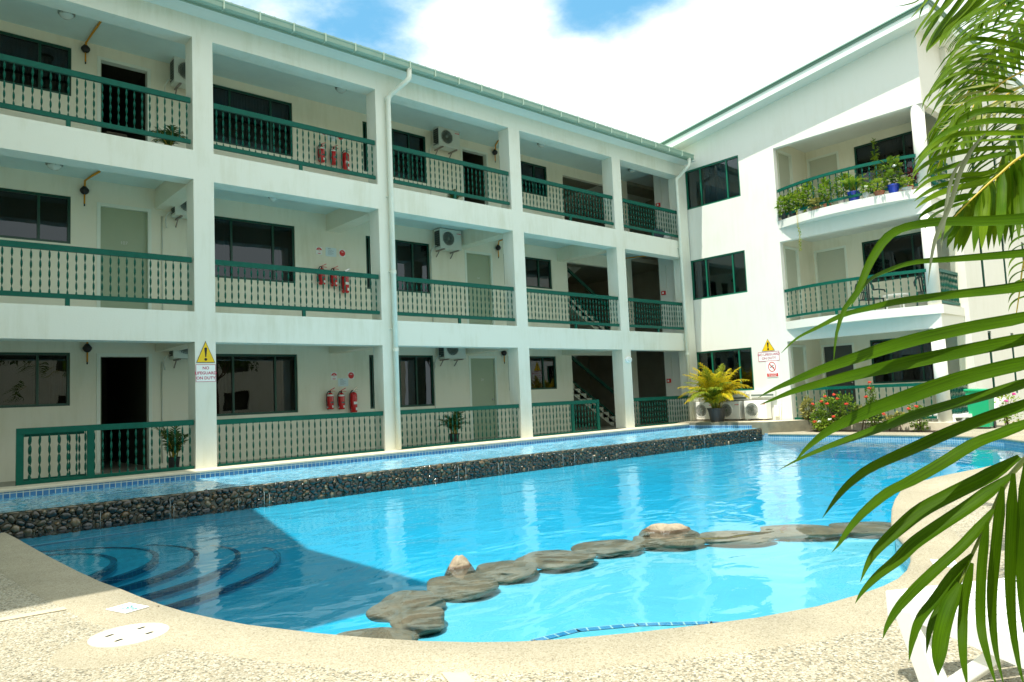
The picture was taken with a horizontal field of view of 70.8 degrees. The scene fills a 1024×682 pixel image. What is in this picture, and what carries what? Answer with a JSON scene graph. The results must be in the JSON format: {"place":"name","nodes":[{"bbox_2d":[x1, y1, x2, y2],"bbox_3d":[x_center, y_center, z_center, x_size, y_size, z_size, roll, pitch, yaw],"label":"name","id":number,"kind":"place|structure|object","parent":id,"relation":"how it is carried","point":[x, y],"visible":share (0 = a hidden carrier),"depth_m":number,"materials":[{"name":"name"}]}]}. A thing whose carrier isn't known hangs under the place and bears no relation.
{"place":"outdoors","nodes":[
{"label":"outdoors","id":0,"kind":"place"},
{"bbox_2d":[29,513,260,546],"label":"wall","id":1,"kind":"structure","parent":0,"point":[44,544],"depth_m":8.58,"materials":[{"name":"tile"}]},
{"bbox_2d":[0,420,667,486],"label":"walkway","id":2,"kind":"structure","parent":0,"point":[115,468],"depth_m":15.09,"materials":[{"name":"concrete"}]},
{"bbox_2d":[23,431,84,480],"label":"railing","id":3,"kind":"object","parent":2,"relation":"on","point":[60,433],"visible":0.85,"depth_m":10.66,"materials":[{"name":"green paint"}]},
{"bbox_2d":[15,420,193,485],"bbox_3d":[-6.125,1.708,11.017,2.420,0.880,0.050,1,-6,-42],"label":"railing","id":4,"kind":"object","parent":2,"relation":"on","point":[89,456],"visible":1,"depth_m":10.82,"materials":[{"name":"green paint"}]},
{"bbox_2d":[155,426,188,467],"bbox_3d":[-5.761,1.834,12.370,0.727,0.820,0.661,1,-6,-42],"label":"potted palm","id":5,"kind":"object","parent":2,"relation":"on","point":[171,463],"visible":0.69,"depth_m":12.26,"materials":[{"name":"green"}]},
{"bbox_2d":[437,411,468,442],"bbox_3d":[-1.379,2.001,16.858,0.843,0.810,0.896,-3,-5,8],"label":"potted palm","id":6,"kind":"object","parent":2,"relation":"on","point":[454,426],"visible":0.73,"depth_m":16.77,"materials":[{"name":"green"}]},
{"bbox_2d":[532,399,600,436],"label":"railing","id":7,"kind":"object","parent":2,"relation":"on","point":[571,410],"visible":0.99,"depth_m":17.71,"materials":[{"name":"green paint"}]},
{"bbox_2d":[0,428,755,512],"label":"pool water","id":8,"kind":"structure","parent":0,"point":[23,503],"depth_m":11.58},
{"bbox_2d":[0,419,1023,681],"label":"pool deck","id":9,"kind":"structure","parent":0,"point":[30,645],"depth_m":3.24,"materials":[{"name":"concrete"}]},
{"bbox_2d":[50,638,175,668],"bbox_3d":[-2.010,1.569,3.705,0.620,0.004,0.620,1,-6,-42],"label":"patched concrete","id":10,"kind":"object","parent":9,"relation":"on","point":[82,654],"visible":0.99,"depth_m":3.58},
{"bbox_2d":[87,623,168,646],"bbox_3d":[-2.062,1.580,3.885,0.392,0.007,0.392,1,-6,-42],"label":"skimmer lid","id":11,"kind":"object","parent":10,"relation":"on","point":[131,634],"visible":1,"depth_m":3.86,"materials":[{"name":"white"}]},
{"bbox_2d":[0,607,474,681],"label":"deck joint strip","id":12,"kind":"object","parent":9,"relation":"on","point":[457,676],"visible":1,"depth_m":3.14,"materials":[{"name":"concrete"}]},
{"bbox_2d":[0,423,688,492],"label":"walkway coping","id":13,"kind":"object","parent":9,"relation":"on","point":[127,477],"visible":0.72,"depth_m":12.45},
{"bbox_2d":[0,425,751,498],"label":"pool tile band","id":14,"kind":"object","parent":13,"relation":"attached to","point":[45,491],"visible":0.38,"depth_m":12.64,"materials":[{"name":"blue tile"}]},
{"bbox_2d":[0,0,698,481],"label":"apartment building","id":15,"kind":"structure","parent":9,"relation":"on","point":[286,362],"depth_m":14.84,"materials":[{"name":"paint"}]},
{"bbox_2d":[0,352,69,407],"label":"window","id":16,"kind":"structure","parent":15,"relation":"in","point":[27,379],"depth_m":12.33,"materials":[{"name":"black"}]},
{"bbox_2d":[0,188,70,243],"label":"window","id":17,"kind":"structure","parent":15,"relation":"in","point":[26,215],"depth_m":12.55,"materials":[{"name":"black"}]},
{"bbox_2d":[0,31,70,95],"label":"window","id":18,"kind":"structure","parent":15,"relation":"in","point":[11,44],"depth_m":12.75,"materials":[{"name":"black"}]},
{"bbox_2d":[0,53,190,143],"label":"railing","id":19,"kind":"object","parent":15,"relation":"on","point":[75,74],"visible":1,"depth_m":11.24,"materials":[{"name":"metal"}]},
{"bbox_2d":[0,240,191,305],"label":"railing","id":20,"kind":"object","parent":15,"relation":"on","point":[67,296],"visible":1,"depth_m":11.03,"materials":[{"name":"green paint"}]},
{"bbox_2d":[96,353,151,472],"bbox_3d":[-7.371,1.334,13.506,0.920,2.135,0.932,1,-6,-42],"label":"door frame","id":21,"kind":"structure","parent":15,"relation":"in","point":[148,356],"depth_m":13.21,"materials":[{"name":"white"}]},
{"bbox_2d":[97,56,150,141],"bbox_3d":[-7.354,-4.170,13.648,0.920,2.230,0.152,1,-6,-42],"label":"door","id":22,"kind":"structure","parent":15,"relation":"in","point":[147,72],"depth_m":13.75,"materials":[{"name":"white"}]},
{"bbox_2d":[97,202,151,309],"bbox_3d":[-7.232,-1.416,13.430,0.920,2.220,0.152,1,-6,-42],"label":"door","id":23,"kind":"structure","parent":15,"relation":"in","point":[119,227],"depth_m":13.44,"materials":[{"name":"white"}]},
{"bbox_2d":[151,125,185,145],"bbox_3d":[-6.005,-3.463,12.537,0.633,0.527,0.640,1,-6,-42],"label":"potted palm","id":24,"kind":"object","parent":15,"relation":"on","point":[168,142],"visible":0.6,"depth_m":12.48,"materials":[{"name":"green"}]},
{"bbox_2d":[164,56,185,93],"bbox_3d":[-6.427,-5.142,14.227,0.762,0.704,0.381,1,-6,-42],"label":"air conditioner","id":25,"kind":"object","parent":15,"relation":"attached to","point":[177,79],"visible":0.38,"depth_m":14.00,"materials":[{"name":"white"}]},
{"bbox_2d":[165,201,186,227],"bbox_3d":[-6.312,-2.533,14.021,0.762,0.704,0.381,1,-6,-42],"label":"air conditioner","id":26,"kind":"object","parent":15,"relation":"attached to","point":[177,212],"visible":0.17,"depth_m":13.81,"materials":[{"name":"white"}]},
{"bbox_2d":[195,364,216,381],"bbox_3d":[-5.091,0.534,11.990,0.347,0.290,0.006,1,-6,-42],"label":"lifeguard sign","id":27,"kind":"object","parent":15,"relation":"attached to","point":[205,372],"visible":1,"depth_m":11.99,"materials":[{"name":"white"}]},
{"bbox_2d":[213,84,292,156],"bbox_3d":[-5.572,-4.656,15.287,1.880,1.220,0.075,1,-6,-42],"label":"window","id":28,"kind":"structure","parent":15,"relation":"in","point":[222,95],"depth_m":15.32,"materials":[{"name":"black"}]},
{"bbox_2d":[214,216,294,282],"bbox_3d":[-5.451,-1.887,15.068,1.880,1.260,0.075,1,-6,-42],"label":"window","id":29,"kind":"structure","parent":15,"relation":"in","point":[239,240],"depth_m":15.11,"materials":[{"name":"black"}]},
{"bbox_2d":[216,354,297,415],"bbox_3d":[-5.328,0.891,14.848,1.880,1.240,0.075,1,-6,-42],"label":"window","id":30,"kind":"structure","parent":15,"relation":"in","point":[246,384],"depth_m":14.88,"materials":[{"name":"black"}]},
{"bbox_2d":[213,103,375,179],"bbox_3d":[-3.977,-3.640,13.546,3.200,0.915,0.050,1,-6,-42],"label":"railing","id":31,"kind":"object","parent":15,"relation":"on","point":[279,121],"visible":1,"depth_m":13.43,"materials":[{"name":"metal"}]},
{"bbox_2d":[215,259,379,316],"bbox_3d":[-3.856,-0.902,13.329,3.200,0.915,0.050,1,-6,-42],"label":"railing","id":32,"kind":"object","parent":15,"relation":"on","point":[244,265],"visible":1,"depth_m":13.22,"materials":[{"name":"green paint"}]},
{"bbox_2d":[217,411,383,466],"bbox_3d":[-3.747,1.745,13.127,3.220,0.790,0.050,1,-6,-42],"label":"railing","id":33,"kind":"object","parent":15,"relation":"attached to","point":[239,421],"visible":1,"depth_m":13.01,"materials":[{"name":"metal"}]},
{"bbox_2d":[391,128,425,182],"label":"window","id":34,"kind":"structure","parent":15,"relation":"in","point":[399,138],"depth_m":17.93,"materials":[{"name":"black"}]},
{"bbox_2d":[395,240,429,293],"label":"window","id":35,"kind":"structure","parent":15,"relation":"in","point":[412,258],"depth_m":17.72,"materials":[{"name":"black"}]},
{"bbox_2d":[399,355,434,406],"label":"window","id":36,"kind":"structure","parent":15,"relation":"in","point":[416,380],"depth_m":17.49,"materials":[{"name":"black"}]},
{"bbox_2d":[429,126,459,157],"bbox_3d":[-1.735,-5.040,18.386,0.762,0.704,0.381,1,-6,-42],"label":"air conditioner","id":37,"kind":"object","parent":15,"relation":"attached to","point":[445,139],"visible":0.99,"depth_m":18.25,"materials":[{"name":"grey"}]},
{"bbox_2d":[430,228,461,258],"bbox_3d":[-1.673,-2.432,18.133,0.762,0.704,0.381,1,-6,-42],"label":"air conditioner","id":38,"kind":"object","parent":15,"relation":"attached to","point":[448,240],"visible":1,"depth_m":18.00,"materials":[{"name":"white"}]},
{"bbox_2d":[434,348,465,367],"bbox_3d":[-1.552,0.302,17.917,0.762,0.704,0.381,1,-6,-42],"label":"air conditioner","id":39,"kind":"object","parent":15,"relation":"attached to","point":[457,354],"visible":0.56,"depth_m":17.77,"materials":[{"name":"white"}]},
{"bbox_2d":[392,145,509,204],"bbox_3d":[-1.279,-3.570,15.936,3.210,0.915,0.050,1,-6,-42],"label":"railing","id":40,"kind":"object","parent":15,"relation":"on","point":[445,159],"visible":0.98,"depth_m":15.85,"materials":[{"name":"metal"}]},
{"bbox_2d":[396,276,514,322],"bbox_3d":[-1.158,-0.831,15.719,3.210,0.915,0.050,1,-6,-42],"label":"railing","id":41,"kind":"object","parent":15,"relation":"on","point":[447,283],"visible":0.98,"depth_m":15.63,"materials":[{"name":"green paint"}]},
{"bbox_2d":[400,404,519,448],"bbox_3d":[-1.045,1.815,15.521,3.220,0.790,0.050,1,-6,-42],"label":"railing","id":42,"kind":"object","parent":15,"relation":"attached to","point":[451,409],"visible":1,"depth_m":15.42,"materials":[{"name":"metal"}]},
{"bbox_2d":[460,146,489,204],"bbox_3d":[-1.007,-4.005,19.270,0.940,2.230,0.152,1,-6,-42],"label":"door frame","id":43,"kind":"structure","parent":15,"relation":"in","point":[485,155],"depth_m":19.49,"materials":[{"name":"white"}]},
{"bbox_2d":[464,250,494,324],"bbox_3d":[-0.886,-1.251,19.052,0.940,2.220,0.152,1,-6,-42],"label":"door","id":44,"kind":"structure","parent":15,"relation":"in","point":[478,265],"depth_m":19.09,"materials":[{"name":"white"}]},
{"bbox_2d":[468,356,499,438],"bbox_3d":[-0.766,1.465,18.837,0.940,2.135,0.152,1,-6,-42],"label":"door","id":45,"kind":"structure","parent":15,"relation":"in","point":[483,381],"depth_m":18.86,"materials":[{"name":"white"}]},
{"bbox_2d":[521,161,546,196],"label":"window","id":46,"kind":"structure","parent":15,"relation":"in","point":[527,169],"depth_m":20.78,"materials":[{"name":"black"}]},
{"bbox_2d":[525,257,551,288],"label":"window","id":47,"kind":"structure","parent":15,"relation":"in","point":[538,271],"depth_m":20.56,"materials":[{"name":"black"}]},
{"bbox_2d":[529,356,556,389],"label":"window","id":48,"kind":"structure","parent":15,"relation":"in","point":[542,368],"depth_m":20.34,"materials":[{"name":"black"}]},
{"bbox_2d":[521,175,613,224],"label":"railing","id":49,"kind":"object","parent":15,"relation":"on","point":[552,184],"visible":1,"depth_m":18.30,"materials":[{"name":"metal"}]},
{"bbox_2d":[526,288,619,328],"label":"railing","id":50,"kind":"object","parent":15,"relation":"on","point":[571,294],"visible":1,"depth_m":18.07,"materials":[{"name":"metal"}]},
{"bbox_2d":[622,198,677,237],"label":"railing","id":51,"kind":"object","parent":15,"relation":"on","point":[648,206],"visible":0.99,"depth_m":20.54,"materials":[{"name":"metal"}]},
{"bbox_2d":[628,298,683,331],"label":"railing","id":52,"kind":"object","parent":15,"relation":"on","point":[646,301],"visible":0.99,"depth_m":20.33,"materials":[{"name":"metal"}]},
{"bbox_2d":[633,395,689,426],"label":"railing","id":53,"kind":"object","parent":15,"relation":"attached to","point":[664,398],"visible":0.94,"depth_m":20.12,"materials":[{"name":"metal"}]},
{"bbox_2d":[0,432,1023,673],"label":"pool coping","id":54,"kind":"object","parent":9,"relation":"on","point":[51,580],"visible":0.78,"depth_m":3.59,"materials":[{"name":"concrete"}]},
{"bbox_2d":[106,603,148,613],"bbox_3d":[-2.349,1.630,4.404,0.210,0.008,0.150,-5,-5,31],"label":"depth marker","id":55,"kind":"object","parent":54,"relation":"on","point":[126,608],"visible":1,"depth_m":4.39,"materials":[{"name":"white"}]},
{"bbox_2d":[679,420,814,434],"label":"raised terrace","id":56,"kind":"structure","parent":9,"relation":"on","point":[786,426],"depth_m":18.62,"materials":[{"name":"concrete"}]},
{"bbox_2d":[689,420,793,421],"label":"terrace paving","id":57,"kind":"structure","parent":56,"relation":"on","point":[745,420],"depth_m":19.52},
{"bbox_2d":[694,402,711,420],"bbox_3d":[5.642,2.038,20.920,0.284,0.540,0.668,1,-6,-42],"label":"air conditioner","id":58,"kind":"object","parent":57,"relation":"on","point":[701,411],"visible":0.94,"depth_m":20.89,"materials":[{"name":"white"}]},
{"bbox_2d":[677,362,751,421],"bbox_3d":[5.570,1.407,19.928,1.970,1.650,2.090,-3,-5,10],"label":"areca palm","id":59,"kind":"object","parent":57,"relation":"on","point":[714,391],"visible":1,"depth_m":19.71,"materials":[{"name":"yellow"}]},
{"bbox_2d":[721,401,744,420],"bbox_3d":[6.185,1.966,20.309,0.284,0.540,0.668,1,-6,-42],"label":"air conditioner","id":60,"kind":"object","parent":57,"relation":"on","point":[734,410],"visible":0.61,"depth_m":20.12,"materials":[{"name":"white"}]},
{"bbox_2d":[744,400,771,419],"bbox_3d":[6.714,1.896,19.714,0.284,0.540,0.668,1,-6,-42],"label":"air conditioner","id":61,"kind":"object","parent":57,"relation":"on","point":[754,410],"visible":0.99,"depth_m":19.57,"materials":[{"name":"white"}]},
{"bbox_2d":[564,0,1023,429],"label":"apartment building","id":62,"kind":"structure","parent":9,"relation":"on","point":[840,107],"depth_m":19.76,"materials":[{"name":"paint"}]},
{"bbox_2d":[685,155,740,209],"bbox_3d":[5.970,-4.617,21.264,0.234,1.216,1.812,1,-6,-42],"label":"window","id":63,"kind":"structure","parent":62,"relation":"in","point":[716,178],"depth_m":21.32,"materials":[{"name":"teal"}]},
{"bbox_2d":[691,250,746,299],"bbox_3d":[6.090,-1.878,21.047,0.232,1.216,1.812,1,-6,-42],"label":"window","id":64,"kind":"structure","parent":62,"relation":"in","point":[702,266],"depth_m":21.51,"materials":[{"name":"teal"}]},
{"bbox_2d":[697,347,753,390],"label":"window","id":65,"kind":"structure","parent":62,"relation":"in","point":[731,358],"depth_m":20.82,"materials":[{"name":"teal"}]},
{"bbox_2d":[776,149,794,217],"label":"door","id":66,"kind":"structure","parent":62,"relation":"in","point":[784,160],"depth_m":20.58,"materials":[{"name":"white"}]},
{"bbox_2d":[783,245,803,320],"bbox_3d":[7.872,-1.549,20.291,0.840,2.200,0.152,1,-6,-42],"label":"door","id":67,"kind":"structure","parent":62,"relation":"in","point":[791,255],"depth_m":20.36,"materials":[{"name":"white"}]},
{"bbox_2d":[791,345,810,416],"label":"door","id":68,"kind":"structure","parent":62,"relation":"in","point":[799,356],"depth_m":20.13,"materials":[{"name":"white"}]},
{"bbox_2d":[806,151,840,207],"bbox_3d":[9.145,-4.320,20.992,0.152,2.200,0.940,1,-6,-42],"label":"door","id":69,"kind":"structure","parent":62,"relation":"in","point":[829,162],"depth_m":21.03,"materials":[{"name":"white"}]},
{"bbox_2d":[814,245,850,316],"bbox_3d":[9.266,-1.577,20.775,0.152,2.210,0.940,1,-6,-42],"label":"door","id":70,"kind":"structure","parent":62,"relation":"in","point":[830,263],"depth_m":20.81,"materials":[{"name":"white"}]},
{"bbox_2d":[821,342,858,416],"bbox_3d":[9.385,1.137,20.561,0.152,2.120,0.940,1,-6,-42],"label":"door","id":71,"kind":"structure","parent":62,"relation":"in","point":[827,351],"depth_m":20.57,"materials":[{"name":"grey"}]},
{"bbox_2d":[777,154,917,217],"bbox_3d":[8.284,-3.845,18.210,0.413,0.870,3.517,1,-6,-42],"label":"railing","id":72,"kind":"object","parent":62,"relation":"on","point":[835,172],"visible":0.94,"depth_m":17.99,"materials":[{"name":"metal"}]},
{"bbox_2d":[831,172,867,200],"bbox_3d":[8.445,-3.851,17.910,0.863,0.820,0.785,-3,-5,4],"label":"potted plant","id":73,"kind":"object","parent":62,"relation":"on","point":[851,179],"visible":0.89,"depth_m":17.83,"materials":[{"name":"green"}]},
{"bbox_2d":[784,269,927,317],"bbox_3d":[8.405,-1.106,17.993,0.413,0.870,3.517,1,-6,-42],"label":"railing","id":74,"kind":"object","parent":62,"relation":"on","point":[892,274],"visible":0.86,"depth_m":17.99,"materials":[{"name":"metal"}]},
{"bbox_2d":[792,383,936,419],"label":"railing","id":75,"kind":"object","parent":62,"relation":"attached to","point":[879,386],"visible":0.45,"depth_m":17.89,"materials":[{"name":"metal"}]},
{"bbox_2d":[854,131,914,185],"bbox_3d":[10.250,-4.978,19.762,0.075,1.140,1.610,1,-6,-42],"label":"window","id":76,"kind":"structure","parent":62,"relation":"in","point":[901,144],"depth_m":19.77,"materials":[{"name":"teal"}]},
{"bbox_2d":[879,155,903,192],"bbox_3d":[9.116,-3.984,17.306,0.577,0.932,0.561,1,-6,-42],"label":"potted plant","id":77,"kind":"object","parent":62,"relation":"on","point":[893,187],"visible":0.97,"depth_m":17.19,"materials":[{"name":"green"}]},
{"bbox_2d":[862,232,924,282],"bbox_3d":[10.370,-2.245,19.546,0.075,1.170,1.610,1,-6,-42],"label":"window","id":78,"kind":"structure","parent":62,"relation":"in","point":[907,247],"depth_m":19.48,"materials":[{"name":"teal"}]},
{"bbox_2d":[870,338,933,383],"bbox_3d":[10.492,0.509,19.328,0.075,1.200,1.610,1,-6,-42],"label":"window","id":79,"kind":"structure","parent":62,"relation":"in","point":[925,373],"depth_m":19.28,"materials":[{"name":"teal"}]},
{"bbox_2d":[939,268,960,305],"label":"railing","id":80,"kind":"object","parent":62,"relation":"attached to","point":[947,272],"visible":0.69,"depth_m":17.27,"materials":[{"name":"metal"}]},
{"bbox_2d":[809,430,937,431],"bbox_3d":[8.681,2.158,17.330,0.530,0.001,3.200,1,-6,-42],"label":"planting bed","id":81,"kind":"object","parent":9,"relation":"on","point":[886,430],"visible":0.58,"depth_m":17.10,"materials":[{"name":"soil"}]},
{"bbox_2d":[809,391,858,430],"bbox_3d":[8.042,1.781,18.047,0.647,1.037,1.307,1,-6,-42],"label":"ixora shrub","id":82,"kind":"object","parent":81,"relation":"on","point":[822,405],"visible":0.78,"depth_m":18.00,"materials":[{"name":"green plant"}]},
{"bbox_2d":[864,381,885,426],"bbox_3d":[8.739,1.581,17.369,0.412,1.235,0.567,1,-6,-42],"label":"ixora shrub","id":83,"kind":"object","parent":81,"relation":"on","point":[872,399],"visible":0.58,"depth_m":17.39,"materials":[{"name":"green plant"}]},
{"bbox_2d":[758,134,1023,681],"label":"palm","id":84,"kind":"object","parent":9,"relation":"on","point":[950,593],"visible":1,"depth_m":1.77,"materials":[{"name":"green"}]},
{"bbox_2d":[886,578,1023,681],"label":"sun lounger","id":85,"kind":"object","parent":9,"relation":"on","point":[924,667],"visible":0.41,"depth_m":2.65,"materials":[{"name":"white plastic"}]},
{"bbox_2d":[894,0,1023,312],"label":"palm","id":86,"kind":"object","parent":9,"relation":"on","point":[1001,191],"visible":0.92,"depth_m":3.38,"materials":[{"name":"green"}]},
{"bbox_2d":[963,389,996,427],"bbox_3d":[10.959,1.571,16.823,0.560,0.930,0.530,1,-6,-42],"label":"wheelie bin","id":87,"kind":"object","parent":9,"relation":"on","point":[977,408],"visible":0.47,"depth_m":16.67,"materials":[{"name":"green"}]},
{"bbox_2d":[16,438,1023,561],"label":"pool water","id":88,"kind":"structure","parent":0,"point":[852,452],"depth_m":12.10,"materials":[{"name":"liquid"}]},
{"bbox_2d":[182,459,970,634],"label":"pool floor","id":89,"kind":"structure","parent":0,"point":[335,589],"depth_m":9.29,"materials":[{"name":"tile"}]},
{"bbox_2d":[47,553,116,581],"bbox_3d":[-4.427,2.322,6.611,1.404,0.414,1.908,1,-6,-42],"label":"pool step","id":90,"kind":"object","parent":89,"relation":"on","point":[100,567],"visible":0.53,"depth_m":6.87,"materials":[{"name":"tile"}]},
{"bbox_2d":[41,547,158,586],"bbox_3d":[-4.533,2.405,7.098,1.894,0.334,2.508,1,-6,-42],"label":"pool step","id":91,"kind":"object","parent":89,"relation":"on","point":[134,563],"visible":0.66,"depth_m":7.35,"materials":[{"name":"tile"}]},
{"bbox_2d":[116,544,199,593],"bbox_3d":[-4.501,2.469,7.415,2.364,0.254,3.008,1,-6,-42],"label":"pool step","id":92,"kind":"object","parent":89,"relation":"on","point":[173,566],"visible":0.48,"depth_m":7.36,"materials":[{"name":"tile"}]},
{"bbox_2d":[134,545,240,601],"bbox_3d":[-4.363,2.519,7.612,2.834,0.174,3.448,1,-6,-42],"label":"pool step","id":93,"kind":"object","parent":89,"relation":"on","point":[217,562],"visible":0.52,"depth_m":7.34,"materials":[{"name":"tile"}]},
{"bbox_2d":[155,547,280,610],"bbox_3d":[-4.199,2.565,7.780,3.304,0.094,3.908,1,-6,-42],"label":"pool step","id":94,"kind":"object","parent":89,"relation":"on","point":[260,564],"visible":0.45,"depth_m":7.34,"materials":[{"name":"tile"}]},
{"bbox_2d":[0,428,809,553],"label":"stone weir","id":95,"kind":"object","parent":89,"relation":"on","point":[359,526],"visible":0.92,"depth_m":10.32,"materials":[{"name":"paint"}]},
{"bbox_2d":[417,535,903,641],"bbox_3d":[1.477,1.959,4.932,6.200,0.355,3.440,1,-6,-42],"label":"shallow pool shelf","id":96,"kind":"object","parent":89,"relation":"on","point":[709,582],"visible":0.39,"depth_m":5.28,"materials":[{"name":"paint"}]},
{"bbox_2d":[337,627,419,640],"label":"boulder","id":97,"kind":"object","parent":96,"relation":"on","point":[389,633],"visible":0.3,"depth_m":4.28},
{"bbox_2d":[366,590,445,622],"bbox_3d":[-0.718,1.835,4.948,0.458,0.114,0.661,-4,-5,14],"label":"boulder","id":98,"kind":"object","parent":96,"relation":"on","point":[388,608],"visible":0.73,"depth_m":4.88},
{"bbox_2d":[390,606,444,635],"bbox_3d":[-0.604,1.803,4.608,0.349,0.118,0.385,-2,-5,-6],"label":"boulder","id":99,"kind":"object","parent":96,"relation":"on","point":[424,620],"visible":0.9,"depth_m":4.52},
{"bbox_2d":[427,555,498,600],"bbox_3d":[-0.382,1.843,5.460,0.564,0.333,0.629,1,-6,-42],"label":"boulder","id":100,"kind":"object","parent":96,"relation":"on","point":[460,580],"visible":0.98,"depth_m":5.36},
{"bbox_2d":[475,560,538,583],"bbox_3d":[-0.046,1.879,5.866,0.525,0.112,0.526,-2,-5,-10],"label":"boulder","id":101,"kind":"object","parent":96,"relation":"on","point":[507,571],"visible":0.89,"depth_m":5.73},
{"bbox_2d":[516,550,596,569],"bbox_3d":[0.399,1.886,6.185,0.616,0.108,0.594,1,-6,-42],"label":"boulder","id":102,"kind":"object","parent":96,"relation":"on","point":[556,559],"visible":0.9,"depth_m":6.05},
{"bbox_2d":[571,539,643,556],"bbox_3d":[0.867,1.893,6.562,0.654,0.101,0.452,-2,-5,-8],"label":"boulder","id":103,"kind":"object","parent":96,"relation":"on","point":[612,547],"visible":0.89,"depth_m":6.45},
{"bbox_2d":[529,621,717,640],"bbox_3d":[0.924,1.733,3.830,2.018,0.119,1.436,0,-5,-27],"label":"pool ledge","id":104,"kind":"object","parent":96,"relation":"on","point":[606,630],"visible":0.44,"depth_m":4.32,"materials":[{"name":"tile"}]},
{"bbox_2d":[632,523,705,548],"bbox_3d":[1.456,1.827,6.737,0.684,0.212,0.460,-3,-5,12],"label":"boulder","id":105,"kind":"object","parent":96,"relation":"on","point":[666,536],"visible":0.96,"depth_m":6.71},
{"bbox_2d":[699,530,776,545],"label":"boulder","id":106,"kind":"object","parent":96,"relation":"on","point":[734,538],"visible":0.93,"depth_m":6.62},
{"bbox_2d":[759,524,844,538],"bbox_3d":[2.776,1.837,6.906,0.813,0.098,0.494,-4,-5,21],"label":"boulder","id":107,"kind":"object","parent":96,"relation":"on","point":[798,531],"visible":0.91,"depth_m":6.78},
{"bbox_2d":[829,521,890,535],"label":"boulder","id":108,"kind":"object","parent":96,"relation":"on","point":[873,528],"visible":0.52,"depth_m":6.80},
{"bbox_2d":[793,448,1007,465],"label":"pool wall","id":109,"kind":"structure","parent":89,"relation":"on","point":[903,459],"depth_m":15.75,"materials":[{"name":"tile"}]},
{"bbox_2d":[0,433,1023,571],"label":"pool tile band","id":110,"kind":"object","parent":109,"relation":"attached to","point":[905,565],"visible":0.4,"depth_m":16.06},
{"bbox_2d":[225,0,1023,142],"label":"sky","id":111,"kind":"structure","parent":0,"point":[653,70],"materials":[{"name":"white"}]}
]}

